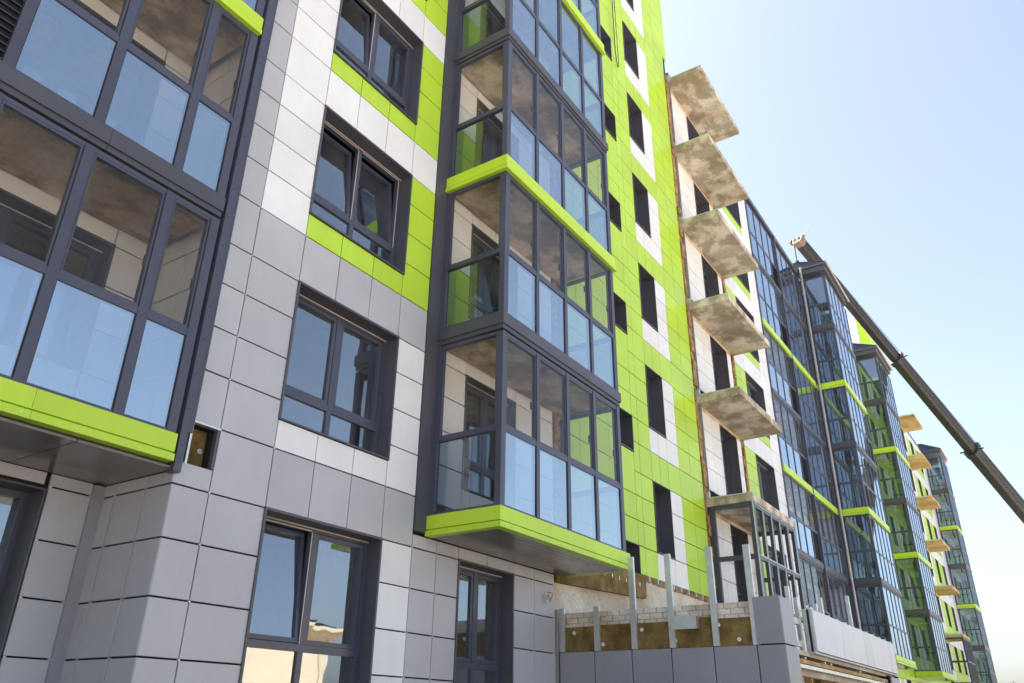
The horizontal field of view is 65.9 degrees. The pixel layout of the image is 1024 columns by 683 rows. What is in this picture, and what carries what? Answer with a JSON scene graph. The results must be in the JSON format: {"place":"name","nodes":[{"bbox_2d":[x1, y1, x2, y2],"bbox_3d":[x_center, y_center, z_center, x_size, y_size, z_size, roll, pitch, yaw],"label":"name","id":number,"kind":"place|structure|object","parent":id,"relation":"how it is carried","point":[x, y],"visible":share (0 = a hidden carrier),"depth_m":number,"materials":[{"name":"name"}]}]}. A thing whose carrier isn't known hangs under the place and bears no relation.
{"place":"outdoors","nodes":[
{"label":"outdoors","id":0,"kind":"place"},
{"bbox_2d":[555,544,899,682],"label":"entrance block","id":1,"kind":"structure","parent":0,"point":[753,639],"depth_m":12.09,"materials":[{"name":"concrete"}]},
{"bbox_2d":[660,0,1023,682],"label":"sky","id":2,"kind":"structure","parent":0,"point":[890,133],"materials":[{"name":"blue"}]},
{"bbox_2d":[844,303,997,682],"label":"apartment building","id":3,"kind":"structure","parent":0,"point":[946,627],"depth_m":46.22,"materials":[{"name":"paint"}]},
{"bbox_2d":[901,429,906,450],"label":"window","id":4,"kind":"structure","parent":3,"relation":"in","point":[901,429],"depth_m":56.16,"materials":[{"name":"grey glass"}]},
{"bbox_2d":[910,469,915,491],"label":"window","id":5,"kind":"structure","parent":3,"relation":"in","point":[910,469],"depth_m":54.90,"materials":[{"name":"grey glass"}]},
{"bbox_2d":[918,479,922,495],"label":"window","id":6,"kind":"structure","parent":3,"relation":"in","point":[919,482],"depth_m":57.50,"materials":[{"name":"grey glass"}]},
{"bbox_2d":[918,508,924,532],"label":"window","id":7,"kind":"structure","parent":3,"relation":"in","point":[918,508],"depth_m":53.64,"materials":[{"name":"grey glass"}]},
{"bbox_2d":[926,517,932,539],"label":"window","id":8,"kind":"structure","parent":3,"relation":"in","point":[928,523],"depth_m":56.16,"materials":[{"name":"grey glass"}]},
{"bbox_2d":[927,551,933,576],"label":"window","id":9,"kind":"structure","parent":3,"relation":"in","point":[927,551],"depth_m":52.44,"materials":[{"name":"grey glass"}]},
{"bbox_2d":[935,559,942,583],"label":"window","id":10,"kind":"structure","parent":3,"relation":"in","point":[937,565],"depth_m":54.88,"materials":[{"name":"grey glass"}]},
{"bbox_2d":[936,595,943,622],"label":"window","id":11,"kind":"structure","parent":3,"relation":"in","point":[936,595],"depth_m":51.21,"materials":[{"name":"grey glass"}]},
{"bbox_2d":[942,565,947,584],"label":"window","id":12,"kind":"structure","parent":3,"relation":"in","point":[943,567],"depth_m":57.16,"materials":[{"name":"grey glass"}]},
{"bbox_2d":[944,601,951,627],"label":"window","id":13,"kind":"structure","parent":3,"relation":"in","point":[946,606],"depth_m":53.64,"materials":[{"name":"grey glass"}]},
{"bbox_2d":[946,642,953,669],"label":"window","id":14,"kind":"structure","parent":3,"relation":"in","point":[946,642],"depth_m":49.97,"materials":[{"name":"grey glass"}]},
{"bbox_2d":[951,607,958,631],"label":"window","id":15,"kind":"structure","parent":3,"relation":"in","point":[952,608],"depth_m":55.85,"materials":[{"name":"grey glass"}]},
{"bbox_2d":[954,647,961,672],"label":"window","id":16,"kind":"structure","parent":3,"relation":"in","point":[955,648],"depth_m":52.39,"materials":[{"name":"grey glass"}]},
{"bbox_2d":[961,650,968,675],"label":"window","id":17,"kind":"structure","parent":3,"relation":"in","point":[962,653],"depth_m":54.58,"materials":[{"name":"grey glass"}]},
{"label":"ground","id":18,"kind":"structure","parent":0,"visible":0},
{"bbox_2d":[0,0,916,682],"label":"apartment building","id":19,"kind":"structure","parent":18,"relation":"on","point":[412,340],"depth_m":11.28,"materials":[{"name":"tile"}]},
{"bbox_2d":[0,478,46,657],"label":"window","id":20,"kind":"structure","parent":19,"relation":"in","point":[30,498],"depth_m":7.72,"materials":[{"name":"grey metal"}]},
{"bbox_2d":[0,188,115,288],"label":"window","id":21,"kind":"structure","parent":19,"relation":"in","point":[99,251],"depth_m":8.76,"materials":[{"name":"grey metal"}]},
{"bbox_2d":[72,0,165,66],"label":"window","id":22,"kind":"structure","parent":19,"relation":"in","point":[78,2],"depth_m":9.85,"materials":[{"name":"grey metal"}]},
{"bbox_2d":[238,506,382,682],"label":"window","id":23,"kind":"structure","parent":19,"relation":"in","point":[360,647],"depth_m":9.31,"materials":[{"name":"grey metal"}]},
{"bbox_2d":[278,280,399,460],"bbox_3d":[-2.255,0.437,10.224,0.312,1.829,1.888,-16,-30,30],"label":"window","id":24,"kind":"structure","parent":19,"relation":"in","point":[341,317],"depth_m":10.51,"materials":[{"name":"grey metal"}]},
{"bbox_2d":[309,104,412,274],"bbox_3d":[-2.272,-2.109,11.493,0.439,1.829,1.888,-16,-30,30],"label":"window","id":25,"kind":"structure","parent":19,"relation":"in","point":[395,245],"depth_m":11.77,"materials":[{"name":"grey metal"}]},
{"bbox_2d":[333,0,423,124],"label":"window","id":26,"kind":"structure","parent":19,"relation":"in","point":[383,16],"depth_m":13.06,"materials":[{"name":"grey metal"}]},
{"bbox_2d":[450,559,513,682],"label":"window","id":27,"kind":"structure","parent":19,"relation":"in","point":[501,664],"depth_m":11.74,"materials":[{"name":"grey metal"}]},
{"bbox_2d":[476,98,489,115],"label":"window","id":28,"kind":"structure","parent":19,"relation":"in","point":[481,107],"depth_m":15.11,"materials":[{"name":"grey metal"}]},
{"bbox_2d":[471,224,497,256],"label":"window","id":29,"kind":"structure","parent":19,"relation":"in","point":[478,236],"depth_m":14.02,"materials":[{"name":"grey metal"}]},
{"bbox_2d":[463,374,515,430],"bbox_3d":[-0.418,1.627,12.634,0.232,1.829,1.424,-16,-30,30],"label":"window","id":30,"kind":"structure","parent":19,"relation":"in","point":[486,395],"depth_m":12.89,"materials":[{"name":"grey metal"}]},
{"bbox_2d":[600,24,611,60],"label":"window","id":31,"kind":"structure","parent":19,"relation":"in","point":[605,39],"depth_m":22.35,"materials":[{"name":"grey glass"}]},
{"bbox_2d":[604,103,616,140],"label":"window","id":32,"kind":"structure","parent":19,"relation":"in","point":[610,124],"depth_m":21.13,"materials":[{"name":"grey glass"}]},
{"bbox_2d":[612,0,618,67],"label":"hanging cable","id":33,"kind":"object","parent":19,"relation":"hanging from","point":[614,34],"visible":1,"depth_m":22.76,"materials":[{"name":"black rubber"}]},
{"bbox_2d":[609,192,621,231],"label":"window","id":34,"kind":"structure","parent":19,"relation":"in","point":[614,206],"depth_m":19.89,"materials":[{"name":"grey glass"}]},
{"bbox_2d":[614,292,627,334],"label":"window","id":35,"kind":"structure","parent":19,"relation":"in","point":[619,304],"depth_m":18.66,"materials":[{"name":"grey glass"}]},
{"bbox_2d":[619,407,634,451],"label":"window","id":36,"kind":"structure","parent":19,"relation":"in","point":[626,422],"depth_m":17.41,"materials":[{"name":"grey glass"}]},
{"bbox_2d":[626,0,633,11],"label":"window","id":37,"kind":"structure","parent":19,"relation":"in","point":[630,2],"depth_m":25.19,"materials":[{"name":"grey glass"}]},
{"bbox_2d":[622,20,638,78],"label":"window","id":38,"kind":"structure","parent":19,"relation":"in","point":[630,46],"depth_m":24.35,"materials":[{"name":"grey glass"}]},
{"bbox_2d":[626,540,642,587],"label":"window","id":39,"kind":"structure","parent":19,"relation":"in","point":[633,549],"depth_m":16.21,"materials":[{"name":"grey glass"}]},
{"bbox_2d":[627,92,644,153],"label":"window","id":40,"kind":"structure","parent":19,"relation":"in","point":[634,112],"depth_m":23.09,"materials":[{"name":"grey glass"}]},
{"bbox_2d":[632,172,651,237],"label":"window","id":41,"kind":"structure","parent":19,"relation":"in","point":[641,204],"depth_m":21.83,"materials":[{"name":"grey glass"}]},
{"bbox_2d":[638,262,658,331],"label":"window","id":42,"kind":"structure","parent":19,"relation":"in","point":[646,280],"depth_m":20.59,"materials":[{"name":"grey glass"}]},
{"bbox_2d":[645,364,666,438],"bbox_3d":[3.289,1.475,19.000,0.400,1.588,0.940,-16,-30,30],"label":"window","id":43,"kind":"structure","parent":19,"relation":"in","point":[654,389],"depth_m":19.33,"materials":[{"name":"grey glass"}]},
{"bbox_2d":[653,480,675,559],"bbox_3d":[3.253,4.035,17.763,0.400,1.588,0.940,-16,-30,30],"label":"window","id":44,"kind":"structure","parent":19,"relation":"in","point":[662,495],"depth_m":18.08,"materials":[{"name":"grey glass"}]},
{"bbox_2d":[686,116,699,139],"bbox_3d":[6.304,-6.606,27.701,0.400,2.144,1.380,-16,-30,30],"label":"balcony door","id":45,"kind":"structure","parent":19,"relation":"in","point":[692,133],"depth_m":28.21,"materials":[{"name":"grey glass"}]},
{"bbox_2d":[693,182,709,214],"bbox_3d":[6.268,-4.045,26.464,0.400,2.144,1.380,-16,-30,30],"label":"balcony door","id":46,"kind":"structure","parent":19,"relation":"in","point":[702,205],"depth_m":27.22,"materials":[{"name":"grey glass"}]},
{"bbox_2d":[701,255,719,297],"bbox_3d":[6.232,-1.485,25.228,0.400,2.144,1.380,-16,-30,30],"label":"balcony door","id":47,"kind":"structure","parent":19,"relation":"in","point":[710,277],"depth_m":25.95,"materials":[{"name":"grey glass"}]},
{"bbox_2d":[710,336,730,389],"bbox_3d":[6.197,1.076,23.991,0.400,2.144,1.380,-16,-30,30],"label":"balcony door","id":48,"kind":"structure","parent":19,"relation":"in","point":[720,355],"depth_m":24.64,"materials":[{"name":"grey glass"}]},
{"bbox_2d":[719,425,742,494],"bbox_3d":[6.161,3.637,22.754,0.400,2.144,1.380,-16,-30,30],"label":"balcony door","id":49,"kind":"structure","parent":19,"relation":"in","point":[729,441],"depth_m":23.32,"materials":[{"name":"grey glass"}]},
{"bbox_2d":[725,202,741,228],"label":"window","id":50,"kind":"structure","parent":19,"relation":"in","point":[733,209],"depth_m":30.87,"materials":[{"name":"grey glass"}]},
{"bbox_2d":[730,524,748,601],"bbox_3d":[6.125,6.198,21.517,0.400,2.144,1.380,-16,-30,30],"label":"balcony door","id":51,"kind":"structure","parent":19,"relation":"in","point":[740,537],"depth_m":22.07,"materials":[{"name":"grey glass"}]},
{"bbox_2d":[737,273,749,292],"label":"window","id":52,"kind":"structure","parent":19,"relation":"in","point":[743,278],"depth_m":29.55,"materials":[{"name":"grey glass"}]},
{"bbox_2d":[735,296,759,362],"bbox_3d":[8.171,-0.384,27.840,0.312,1.829,1.884,-16,-30,30],"label":"window","id":53,"kind":"structure","parent":19,"relation":"in","point":[755,354],"depth_m":28.23,"materials":[{"name":"grey glass"}]},
{"bbox_2d":[745,371,769,438],"bbox_3d":[8.136,2.177,26.603,0.312,1.829,1.884,-16,-30,30],"label":"window","id":54,"kind":"structure","parent":19,"relation":"in","point":[755,391],"depth_m":27.35,"materials":[{"name":"grey glass"}]},
{"bbox_2d":[755,453,779,510],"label":"window","id":55,"kind":"structure","parent":19,"relation":"in","point":[766,473],"depth_m":25.98,"materials":[{"name":"grey glass"}]},
{"bbox_2d":[768,545,793,612],"bbox_3d":[8.064,7.298,24.129,0.312,1.829,1.884,-16,-30,30],"label":"window","id":56,"kind":"structure","parent":19,"relation":"in","point":[769,547],"depth_m":24.64,"materials":[{"name":"grey glass"}]},
{"bbox_2d":[804,588,812,604],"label":"window","id":57,"kind":"structure","parent":19,"relation":"in","point":[809,590],"depth_m":31.25,"materials":[{"name":"blue glass"}]},
{"bbox_2d":[787,230,1023,523],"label":"mobile crane","id":58,"kind":"object","parent":18,"relation":"on","point":[989,470],"visible":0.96,"depth_m":50.33,"materials":[{"name":"brown paint"}]}
]}

